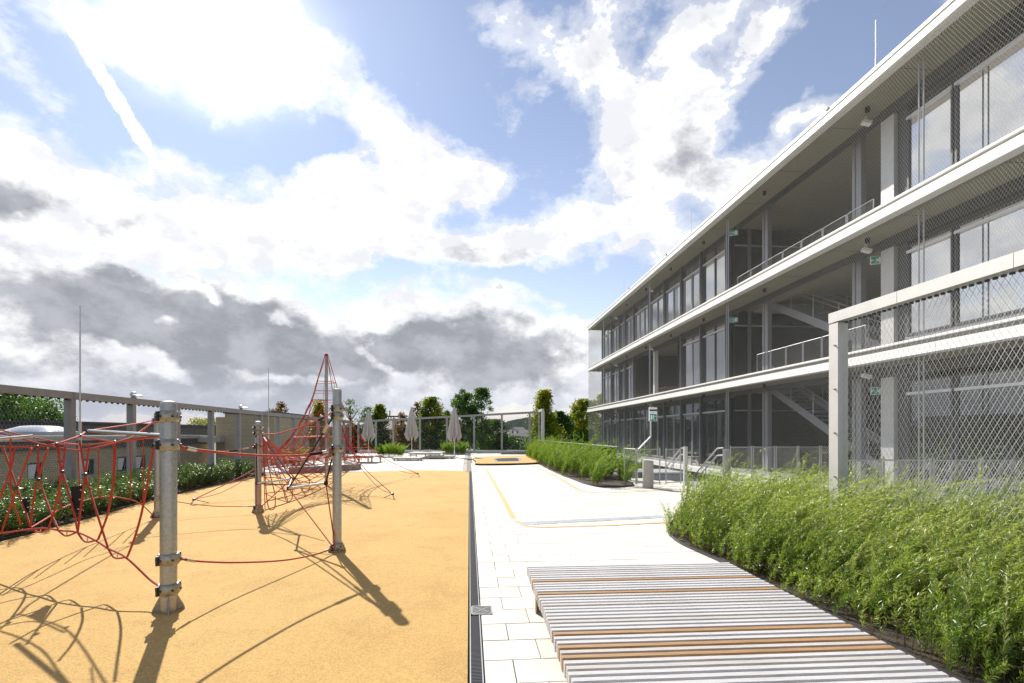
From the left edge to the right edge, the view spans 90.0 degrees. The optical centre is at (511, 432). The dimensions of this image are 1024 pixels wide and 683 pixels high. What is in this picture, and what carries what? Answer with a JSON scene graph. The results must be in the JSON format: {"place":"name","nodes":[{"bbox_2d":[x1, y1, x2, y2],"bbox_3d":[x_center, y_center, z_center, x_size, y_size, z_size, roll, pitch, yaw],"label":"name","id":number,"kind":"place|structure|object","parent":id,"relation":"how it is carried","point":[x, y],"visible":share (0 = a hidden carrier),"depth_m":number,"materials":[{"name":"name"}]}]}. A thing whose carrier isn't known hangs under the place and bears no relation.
{"place":"outdoors","nodes":[
{"label":"outdoors","id":0,"kind":"place"},
{"bbox_2d":[0,473,262,540],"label":"planting soil","id":1,"kind":"structure","parent":0,"point":[64,521],"depth_m":10.36,"materials":[{"name":"soil"}]},
{"bbox_2d":[78,305,81,483],"bbox_3d":[-10.088,-0.512,11.956,0.057,4.925,0.066,0,0,-5],"label":"lightning rod","id":2,"kind":"object","parent":1,"relation":"on","point":[80,432],"visible":0.75,"depth_m":11.94,"materials":[{"name":"metal"}]},
{"bbox_2d":[0,456,266,536],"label":"hedge","id":3,"kind":"object","parent":1,"relation":"on","point":[188,475],"visible":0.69,"depth_m":10.86,"materials":[{"name":"green plant"}]},
{"bbox_2d":[0,470,468,682],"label":"play surface","id":4,"kind":"object","parent":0,"point":[382,597],"visible":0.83,"depth_m":5.22,"materials":[{"name":"rubber"}]},
{"bbox_2d":[150,413,159,517],"bbox_3d":[-6.848,0.618,9.900,0.187,2.023,0.217,0,0,10],"label":"climbing post","id":5,"kind":"object","parent":4,"relation":"on","point":[156,500],"visible":0.48,"depth_m":9.84,"materials":[{"name":"metal"}]},
{"bbox_2d":[151,401,184,614],"bbox_3d":[-3.144,0.669,4.686,0.194,1.918,0.225,0,0,10],"label":"climbing post","id":6,"kind":"object","parent":4,"relation":"on","point":[168,444],"visible":1,"depth_m":4.63,"materials":[{"name":"metal"}]},
{"bbox_2d":[0,420,159,585],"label":"rope tunnel","id":7,"kind":"structure","parent":6,"relation":"attached to","point":[77,495],"depth_m":5.79,"materials":[{"name":"red fabric"}]},
{"bbox_2d":[180,446,332,456],"bbox_3d":[-2.778,0.202,5.826,0.078,0.183,2.294,0,0,16],"label":"climbing rope","id":8,"kind":"object","parent":6,"relation":"attached to","point":[188,448],"visible":1,"depth_m":5.62,"materials":[{"name":"red fabric"}]},
{"bbox_2d":[181,548,331,563],"bbox_3d":[-2.736,1.362,5.813,0.086,0.430,2.295,0,0,17],"label":"climbing rope","id":9,"kind":"object","parent":6,"relation":"attached to","point":[202,561],"visible":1,"depth_m":5.53,"materials":[{"name":"fabric"}]},
{"bbox_2d":[252,421,264,512],"bbox_3d":[-5.201,0.694,10.490,0.184,1.868,0.214,0,0,10],"label":"climbing post","id":10,"kind":"object","parent":4,"relation":"on","point":[258,429],"visible":0.93,"depth_m":10.44,"materials":[{"name":"metal"}]},
{"bbox_2d":[262,435,357,510],"bbox_3d":[-4.664,0.793,11.946,1.459,1.538,3.453,0,0,-5],"label":"fan net","id":11,"kind":"object","parent":10,"relation":"attached to","point":[284,459],"visible":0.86,"depth_m":11.23,"materials":[{"name":"red fabric"}]},
{"bbox_2d":[190,353,418,504],"bbox_3d":[-7.209,-0.410,16.723,7.926,4.100,10.299,0,0,-5],"label":"climbing pyramid","id":12,"kind":"object","parent":4,"relation":"on","point":[326,436],"visible":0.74,"depth_m":15.66,"materials":[{"name":"fabric"}]},
{"bbox_2d":[328,389,345,552],"bbox_3d":[-2.405,0.510,7.040,0.180,2.237,0.210,0,0,10],"label":"climbing post","id":13,"kind":"object","parent":4,"relation":"on","point":[337,417],"visible":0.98,"depth_m":6.99,"materials":[{"name":"metal"}]},
{"bbox_2d":[255,419,335,548],"bbox_3d":[-3.684,0.681,8.664,0.539,1.758,4.395,0,0,-37],"label":"rope trapeze","id":14,"kind":"object","parent":13,"relation":"attached to","point":[290,479],"visible":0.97,"depth_m":7.76,"materials":[{"name":"red fabric"}]},
{"bbox_2d":[262,412,331,434],"bbox_3d":[-3.688,-0.121,8.655,0.124,0.338,4.127,0,0,-38],"label":"climbing rope","id":15,"kind":"object","parent":13,"relation":"attached to","point":[322,417],"visible":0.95,"depth_m":8.22,"materials":[{"name":"red fabric"}]},
{"bbox_2d":[198,411,307,466],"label":"brick block","id":16,"kind":"structure","parent":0,"point":[222,442],"depth_m":30.92,"materials":[{"name":"brick"}]},
{"bbox_2d":[241,454,348,473],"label":"terrace","id":17,"kind":"structure","parent":0,"point":[271,467],"depth_m":26.11,"materials":[{"name":"concrete"}]},
{"bbox_2d":[0,384,351,486],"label":"fence","id":18,"kind":"object","parent":17,"relation":"on","point":[70,412],"visible":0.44,"depth_m":13.92,"materials":[{"name":"grey metal"}]},
{"bbox_2d":[634,469,682,481],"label":"concrete block","id":19,"kind":"structure","parent":17,"relation":"on","point":[676,475],"depth_m":18.10,"materials":[{"name":"grey concrete"}]},
{"bbox_2d":[617,459,736,480],"bbox_3d":[6.463,3.280,32.624,4.300,3.140,30.050,0,0,-5],"label":"light well","id":20,"kind":"object","parent":17,"relation":"in","point":[663,467],"depth_m":27.57,"materials":[{"name":"concrete"}]},
{"bbox_2d":[664,447,723,480],"bbox_3d":[6.166,1.487,18.145,0.680,2.113,5.122,0,0,1],"label":"step handrail","id":21,"kind":"object","parent":17,"relation":"on","point":[715,457],"visible":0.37,"depth_m":16.97,"materials":[{"name":"silver metal"}]},
{"bbox_2d":[587,0,1023,513],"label":"school building","id":22,"kind":"structure","parent":17,"relation":"on","point":[904,159],"depth_m":15.97,"materials":[{"name":"grey concrete"}]},
{"bbox_2d":[604,414,609,447],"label":"window","id":23,"kind":"structure","parent":22,"relation":"in","point":[607,432],"depth_m":46.09,"materials":[{"name":"glass"}]},
{"bbox_2d":[604,371,609,403],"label":"window","id":24,"kind":"structure","parent":22,"relation":"in","point":[606,373],"depth_m":46.13,"materials":[{"name":"glass"}]},
{"bbox_2d":[604,328,609,356],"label":"window","id":25,"kind":"structure","parent":22,"relation":"in","point":[607,354],"depth_m":46.13,"materials":[{"name":"glass"}]},
{"bbox_2d":[612,413,617,451],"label":"window","id":26,"kind":"structure","parent":22,"relation":"in","point":[613,425],"depth_m":43.52,"materials":[{"name":"glass"}]},
{"bbox_2d":[612,368,617,402],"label":"window","id":27,"kind":"structure","parent":22,"relation":"in","point":[613,370],"depth_m":43.87,"materials":[{"name":"glass"}]},
{"bbox_2d":[612,321,617,352],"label":"window","id":28,"kind":"structure","parent":22,"relation":"in","point":[615,342],"depth_m":43.71,"materials":[{"name":"glass"}]},
{"bbox_2d":[626,412,632,454],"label":"window","id":29,"kind":"structure","parent":22,"relation":"in","point":[629,413],"depth_m":39.71,"materials":[{"name":"glass"}]},
{"bbox_2d":[626,361,632,399],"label":"window","id":30,"kind":"structure","parent":22,"relation":"in","point":[627,383],"depth_m":39.76,"materials":[{"name":"glass"}]},
{"bbox_2d":[626,311,632,345],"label":"window","id":31,"kind":"structure","parent":22,"relation":"in","point":[631,313],"depth_m":39.71,"materials":[{"name":"glass"}]},
{"bbox_2d":[635,409,647,456],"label":"window","id":32,"kind":"structure","parent":22,"relation":"in","point":[642,413],"depth_m":36.78,"materials":[{"name":"glass"}]},
{"bbox_2d":[635,298,647,340],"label":"window","id":33,"kind":"structure","parent":22,"relation":"in","point":[639,306],"depth_m":36.78,"materials":[{"name":"glass"}]},
{"bbox_2d":[650,407,662,458],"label":"window","id":34,"kind":"structure","parent":22,"relation":"in","point":[653,429],"depth_m":33.69,"materials":[{"name":"glass"}]},
{"bbox_2d":[650,287,662,331],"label":"window","id":35,"kind":"structure","parent":22,"relation":"in","point":[654,316],"depth_m":33.98,"materials":[{"name":"glass"}]},
{"bbox_2d":[666,405,679,460],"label":"window","id":36,"kind":"structure","parent":22,"relation":"in","point":[670,415],"depth_m":31.05,"materials":[{"name":"glass"}]},
{"bbox_2d":[666,274,679,323],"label":"window","id":37,"kind":"structure","parent":22,"relation":"in","point":[676,283],"depth_m":31.05,"materials":[{"name":"glass"}]},
{"bbox_2d":[683,402,698,462],"bbox_3d":[10.047,-0.014,28.486,0.125,3.328,2.387,0,0,-5],"label":"window","id":38,"kind":"structure","parent":22,"relation":"in","point":[696,405],"depth_m":28.55,"materials":[{"name":"glass"}]},
{"bbox_2d":[683,331,698,386],"bbox_3d":[10.047,-3.919,28.486,0.125,3.138,2.387,0,0,-5],"label":"window","id":39,"kind":"structure","parent":22,"relation":"in","point":[695,376],"depth_m":28.66,"materials":[{"name":"glass"}]},
{"bbox_2d":[683,260,698,313],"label":"window","id":40,"kind":"structure","parent":22,"relation":"in","point":[696,276],"depth_m":28.66,"materials":[{"name":"glass"}]},
{"bbox_2d":[702,398,724,466],"bbox_3d":[10.266,-0.014,25.854,0.125,3.328,2.614,0,0,-5],"label":"window","id":41,"kind":"structure","parent":22,"relation":"in","point":[709,434],"depth_m":26.08,"materials":[{"name":"glass"}]},
{"bbox_2d":[702,320,724,382],"bbox_3d":[10.266,-3.919,25.854,0.125,3.138,2.614,0,0,-5],"label":"window","id":42,"kind":"structure","parent":22,"relation":"in","point":[721,326],"depth_m":25.86,"materials":[{"name":"glass"}]},
{"bbox_2d":[702,241,724,302],"bbox_3d":[10.266,-7.744,25.854,0.125,3.228,2.614,0,0,-5],"label":"window","id":43,"kind":"structure","parent":22,"relation":"in","point":[718,252],"depth_m":25.86,"materials":[{"name":"glass"}]},
{"bbox_2d":[906,375,954,491],"bbox_3d":[11.269,0.020,13.819,0.125,3.020,1.370,0,0,-5],"label":"window","id":44,"kind":"structure","parent":22,"relation":"in","point":[950,429],"depth_m":13.69,"materials":[{"name":"glass"}]},
{"bbox_2d":[906,226,954,336],"bbox_3d":[11.269,-4.015,13.819,0.125,2.570,1.370,0,0,-5],"label":"window","id":45,"kind":"structure","parent":22,"relation":"in","point":[942,251],"depth_m":13.70,"materials":[{"name":"glass"}]},
{"bbox_2d":[906,79,954,189],"bbox_3d":[11.269,-7.790,13.819,0.125,2.560,1.370,0,0,-5],"label":"window","id":46,"kind":"structure","parent":22,"relation":"in","point":[951,114],"depth_m":13.72,"materials":[{"name":"glass"}]},
{"bbox_2d":[954,366,1023,499],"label":"window","id":47,"kind":"structure","parent":22,"relation":"in","point":[979,401],"depth_m":12.20,"materials":[{"name":"glass"}]},
{"bbox_2d":[954,196,1023,325],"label":"window","id":48,"kind":"structure","parent":22,"relation":"in","point":[1007,210],"depth_m":12.22,"materials":[{"name":"glass"}]},
{"bbox_2d":[954,27,1023,162],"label":"window","id":49,"kind":"structure","parent":22,"relation":"in","point":[982,70],"depth_m":12.22,"materials":[{"name":"glass"}]},
{"bbox_2d":[371,440,409,456],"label":"ornamental grass","id":50,"kind":"object","parent":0,"point":[391,449],"depth_m":34.82,"materials":[{"name":"green plant"}]},
{"bbox_2d":[214,417,600,443],"bbox_3d":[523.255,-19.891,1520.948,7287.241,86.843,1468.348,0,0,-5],"label":"hills","id":51,"kind":"structure","parent":0,"point":[512,423],"depth_m":1404.80,"materials":[{"name":"green plant"}]},
{"bbox_2d":[214,443,600,466],"bbox_3d":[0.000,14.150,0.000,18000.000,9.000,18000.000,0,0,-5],"label":"ground","id":52,"kind":"structure","parent":0,"point":[309,458],"depth_m":340.62,"materials":[{"name":"green plant"}]},
{"bbox_2d":[0,393,77,420],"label":"broadleaf tree","id":53,"kind":"object","parent":52,"relation":"on","point":[34,405],"visible":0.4,"depth_m":35.50,"materials":[{"name":"green plant"}]},
{"bbox_2d":[0,420,215,491],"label":"brick building","id":54,"kind":"structure","parent":52,"relation":"on","point":[51,458],"depth_m":22.72,"materials":[{"name":"brown brick"}]},
{"bbox_2d":[27,462,41,481],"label":"window","id":55,"kind":"structure","parent":54,"relation":"in","point":[29,474],"depth_m":18.85,"materials":[{"name":"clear glass"}]},
{"bbox_2d":[0,425,77,435],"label":"roof skylight","id":56,"kind":"object","parent":54,"relation":"on","point":[39,430],"visible":0.82,"depth_m":23.71,"materials":[{"name":"plastic"}]},
{"bbox_2d":[82,459,93,475],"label":"window","id":57,"kind":"structure","parent":54,"relation":"in","point":[91,460],"depth_m":21.86,"materials":[{"name":"black glass"}]},
{"bbox_2d":[187,417,215,424],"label":"broadleaf tree","id":58,"kind":"object","parent":52,"relation":"on","point":[202,421],"visible":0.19,"depth_m":59.35,"materials":[{"name":"green plant"}]},
{"bbox_2d":[267,401,288,412],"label":"broadleaf tree","id":59,"kind":"object","parent":52,"relation":"on","point":[278,408],"visible":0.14,"depth_m":43.89,"materials":[{"name":"green plant"}]},
{"bbox_2d":[309,399,331,458],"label":"broadleaf tree","id":60,"kind":"object","parent":52,"relation":"on","point":[318,408],"visible":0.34,"depth_m":43.72,"materials":[{"name":"green plant"}]},
{"bbox_2d":[329,424,371,453],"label":"broadleaf tree","id":61,"kind":"object","parent":52,"relation":"on","point":[354,432],"visible":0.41,"depth_m":46.11,"materials":[{"name":"green plant"}]},
{"bbox_2d":[343,399,364,453],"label":"broadleaf tree","id":62,"kind":"object","parent":52,"relation":"on","point":[350,409],"visible":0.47,"depth_m":49.92,"materials":[{"name":"green plant"}]},
{"bbox_2d":[367,404,391,449],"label":"conifer","id":63,"kind":"object","parent":52,"relation":"on","point":[379,412],"visible":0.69,"depth_m":45.68,"materials":[{"name":"green plant"}]},
{"bbox_2d":[387,424,417,449],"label":"bush","id":64,"kind":"object","parent":52,"relation":"on","point":[400,429],"visible":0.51,"depth_m":46.47,"materials":[{"name":"green plant"}]},
{"bbox_2d":[413,396,445,449],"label":"conifer","id":65,"kind":"object","parent":52,"relation":"on","point":[430,405],"visible":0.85,"depth_m":45.50,"materials":[{"name":"green plant"}]},
{"bbox_2d":[445,389,481,449],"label":"broadleaf tree","id":66,"kind":"object","parent":52,"relation":"on","point":[460,403],"visible":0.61,"depth_m":47.61,"materials":[{"name":"green plant"}]},
{"bbox_2d":[464,387,495,449],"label":"broadleaf tree","id":67,"kind":"object","parent":52,"relation":"on","point":[481,394],"visible":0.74,"depth_m":48.61,"materials":[{"name":"green plant"}]},
{"bbox_2d":[475,419,512,449],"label":"bush","id":68,"kind":"object","parent":52,"relation":"on","point":[497,425],"visible":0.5,"depth_m":51.36,"materials":[{"name":"green plant"}]},
{"bbox_2d":[472,435,533,449],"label":"bush","id":69,"kind":"object","parent":52,"relation":"on","point":[519,441],"visible":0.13,"depth_m":60.74,"materials":[{"name":"green plant"}]},
{"bbox_2d":[522,389,568,449],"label":"broadleaf tree","id":70,"kind":"object","parent":52,"relation":"on","point":[544,398],"visible":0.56,"depth_m":46.55,"materials":[{"name":"green plant"}]},
{"bbox_2d":[552,411,575,443],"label":"broadleaf tree","id":71,"kind":"object","parent":52,"relation":"on","point":[563,419],"visible":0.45,"depth_m":49.28,"materials":[{"name":"green plant"}]},
{"bbox_2d":[569,398,601,445],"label":"broadleaf tree","id":72,"kind":"object","parent":52,"relation":"on","point":[581,406],"visible":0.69,"depth_m":51.45,"materials":[{"name":"green plant"}]},
{"bbox_2d":[584,394,601,446],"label":"broadleaf tree","id":73,"kind":"object","parent":52,"relation":"on","point":[600,421],"visible":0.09,"depth_m":55.57,"materials":[{"name":"green plant"}]},
{"bbox_2d":[440,441,468,454],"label":"ornamental grass","id":74,"kind":"object","parent":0,"point":[460,447],"depth_m":38.99,"materials":[{"name":"green plant"}]},
{"bbox_2d":[0,0,947,430],"label":"sky","id":75,"kind":"structure","parent":0,"point":[428,198],"materials":[{"name":"white"}]},
{"bbox_2d":[261,453,719,682],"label":"pavement","id":76,"kind":"structure","parent":0,"point":[511,545],"depth_m":8.08,"materials":[{"name":"white concrete"}]},
{"bbox_2d":[289,460,360,472],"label":"seat wall","id":77,"kind":"structure","parent":76,"relation":"on","point":[348,467],"depth_m":21.69,"materials":[{"name":"concrete"}]},
{"bbox_2d":[342,454,382,462],"bbox_3d":[-8.380,1.450,28.779,1.766,0.400,1.980,0,0,0],"label":"platform bench","id":78,"kind":"object","parent":76,"relation":"on","point":[367,456],"visible":0.62,"depth_m":28.40,"materials":[{"name":"grey wood"}]},
{"bbox_2d":[361,409,375,453],"bbox_3d":[-10.658,-0.081,38.005,1.012,3.461,1.066,0,0,25],"label":"parasol","id":79,"kind":"object","parent":76,"relation":"on","point":[368,432],"visible":0.88,"depth_m":37.81,"materials":[{"name":"fabric"}]},
{"bbox_2d":[391,457,423,460],"bbox_3d":[-6.254,1.555,30.761,1.697,0.190,1.180,0,0,0],"label":"platform bench","id":80,"kind":"object","parent":76,"relation":"on","point":[407,458],"visible":0.99,"depth_m":30.20,"materials":[{"name":"beige metal"}]},
{"bbox_2d":[404,407,418,455],"bbox_3d":[-7.251,-0.115,37.009,1.065,3.530,1.023,0,0,29],"label":"parasol","id":81,"kind":"object","parent":76,"relation":"on","point":[411,431],"visible":0.99,"depth_m":36.81,"materials":[{"name":"fabric"}]},
{"bbox_2d":[408,452,444,458],"bbox_3d":[-5.522,1.450,33.416,2.088,0.400,2.180,0,0,0],"label":"platform bench","id":82,"kind":"object","parent":76,"relation":"on","point":[424,453],"visible":0.93,"depth_m":32.36,"materials":[{"name":"grey wood"}]},
{"bbox_2d":[358,450,524,453],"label":"kerb wall","id":83,"kind":"structure","parent":76,"relation":"on","point":[470,451],"depth_m":41.58,"materials":[{"name":"concrete"}]},
{"bbox_2d":[357,411,539,449],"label":"fence","id":84,"kind":"object","parent":83,"relation":"on","point":[447,417],"visible":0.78,"depth_m":41.74,"materials":[{"name":"grey metal"}]},
{"bbox_2d":[447,405,461,457],"bbox_3d":[-3.880,-0.106,34.532,1.086,3.513,1.086,0,0,5],"label":"parasol","id":85,"kind":"object","parent":76,"relation":"on","point":[454,430],"visible":0.96,"depth_m":34.31,"materials":[{"name":"fabric"}]},
{"bbox_2d":[468,471,483,682],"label":"drain channel","id":86,"kind":"object","parent":76,"relation":"on","point":[475,667],"visible":1,"depth_m":4.61,"materials":[{"name":"silver metal"}]},
{"bbox_2d":[471,605,491,617],"bbox_3d":[-0.282,1.661,4.757,0.190,0.039,0.230,0,0,-5],"label":"gully cover","id":87,"kind":"object","parent":76,"relation":"on","point":[481,610],"visible":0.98,"depth_m":4.74,"materials":[{"name":"metal"}]},
{"bbox_2d":[485,468,515,517],"bbox_3d":[-0.591,1.645,16.951,0.122,0.001,14.156,0,0,-5],"label":"painted line","id":88,"kind":"object","parent":76,"relation":"on","point":[507,507],"visible":1,"depth_m":12.86,"materials":[{"name":"yellow paint"}]},
{"bbox_2d":[473,456,537,465],"bbox_3d":[-0.321,1.596,30.486,3.965,0.108,8.903,0,0,-5],"label":"ground trampoline","id":89,"kind":"object","parent":76,"relation":"on","point":[501,460],"visible":0.9,"depth_m":28.68,"materials":[{"name":"rubber"}]},
{"bbox_2d":[538,409,543,441],"bbox_3d":[2.272,-0.102,40.043,0.210,3.505,3.318,0,0,-2],"label":"fence post","id":90,"kind":"object","parent":76,"relation":"on","point":[542,421],"visible":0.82,"depth_m":38.39,"materials":[{"name":"metal"}]},
{"bbox_2d":[538,440,617,467],"bbox_3d":[3.137,1.098,30.730,0.062,1.104,19.936,0,0,-7],"label":"metal railing","id":91,"kind":"object","parent":76,"relation":"on","point":[596,448],"visible":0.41,"depth_m":23.09,"materials":[{"name":"silver metal"}]},
{"bbox_2d":[531,455,633,487],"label":"planting soil","id":92,"kind":"structure","parent":76,"relation":"on","point":[613,481],"depth_m":17.56,"materials":[{"name":"soil"}]},
{"bbox_2d":[525,430,656,484],"bbox_3d":[2.776,0.654,28.074,3.574,1.953,25.259,0,0,-5],"label":"tall grass bed","id":93,"kind":"object","parent":92,"relation":"on","point":[585,460],"visible":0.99,"depth_m":19.44,"materials":[{"name":"green plant"}]},
{"bbox_2d":[638,407,656,448],"bbox_3d":[4.288,-0.034,16.327,0.666,1.568,0.072,0,0,1],"label":"exit sign pole","id":94,"kind":"object","parent":93,"relation":"on","point":[652,413],"visible":0.84,"depth_m":16.30,"materials":[{"name":"metal"}]},
{"bbox_2d":[516,515,666,524],"bbox_3d":[1.545,1.658,9.694,2.990,0.024,0.316,0,0,-16],"label":"grey paving band","id":95,"kind":"object","parent":76,"relation":"on","point":[590,520],"visible":0.91,"depth_m":9.63,"materials":[{"name":"grey concrete"}]},
{"bbox_2d":[516,521,666,526],"bbox_3d":[1.436,1.645,9.207,2.818,0.001,0.661,0,0,3],"label":"painted line","id":96,"kind":"object","parent":76,"relation":"on","point":[518,522],"visible":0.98,"depth_m":9.11,"materials":[{"name":"orange paint"}]},
{"bbox_2d":[530,465,672,492],"bbox_3d":[2.825,1.645,20.096,2.849,0.001,12.016,0,0,-5],"label":"painted line","id":97,"kind":"object","parent":76,"relation":"on","point":[586,491],"visible":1,"depth_m":15.45,"materials":[{"name":"orange paint"}]},
{"bbox_2d":[643,460,653,487],"bbox_3d":[4.085,1.240,15.379,0.320,0.820,0.320,0,0,-5],"label":"litter bin","id":98,"kind":"object","parent":76,"relation":"on","point":[648,473],"visible":1,"depth_m":15.24,"materials":[{"name":"concrete"}]},
{"bbox_2d":[624,447,687,484],"bbox_3d":[4.467,1.040,16.214,2.022,1.220,0.889,0,0,24],"label":"railing","id":99,"kind":"object","parent":76,"relation":"on","point":[685,456],"visible":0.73,"depth_m":16.07,"materials":[{"name":"silver metal"}]},
{"bbox_2d":[527,562,960,682],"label":"slatted bench","id":100,"kind":"object","parent":76,"relation":"on","point":[725,622],"visible":1,"depth_m":3.44,"materials":[{"name":"beige wood"}]},
{"bbox_2d":[667,519,1023,682],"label":"planting soil","id":101,"kind":"structure","parent":76,"relation":"on","point":[889,639],"depth_m":4.27,"materials":[{"name":"soil"}]},
{"bbox_2d":[659,430,1023,682],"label":"willow shrubs","id":102,"kind":"object","parent":101,"relation":"on","point":[898,563],"visible":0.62,"depth_m":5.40,"materials":[{"name":"green plant"}]},
{"bbox_2d":[828,249,1023,546],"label":"steel screen","id":103,"kind":"object","parent":101,"relation":"on","point":[1012,264],"visible":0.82,"depth_m":6.47,"materials":[{"name":"metal"}]},
{"bbox_2d":[724,449,729,482],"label":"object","id":104,"kind":"structure","parent":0,"point":[727,456],"depth_m":16.40,"materials":[{"name":"white metal"}]},
{"bbox_2d":[676,481,1023,517],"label":"walkway","id":105,"kind":"structure","parent":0,"point":[768,485],"depth_m":16.22,"materials":[{"name":"grey concrete"}]},
{"bbox_2d":[730,446,828,479],"bbox_3d":[9.240,1.015,17.219,4.000,1.170,0.040,0,0,-5],"label":"railing","id":106,"kind":"object","parent":105,"relation":"on","point":[798,454],"visible":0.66,"depth_m":17.20,"materials":[{"name":"silver metal"}]},
{"bbox_2d":[848,458,1023,506],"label":"railing","id":107,"kind":"object","parent":105,"relation":"on","point":[933,469],"visible":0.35,"depth_m":10.03,"materials":[{"name":"silver metal"}]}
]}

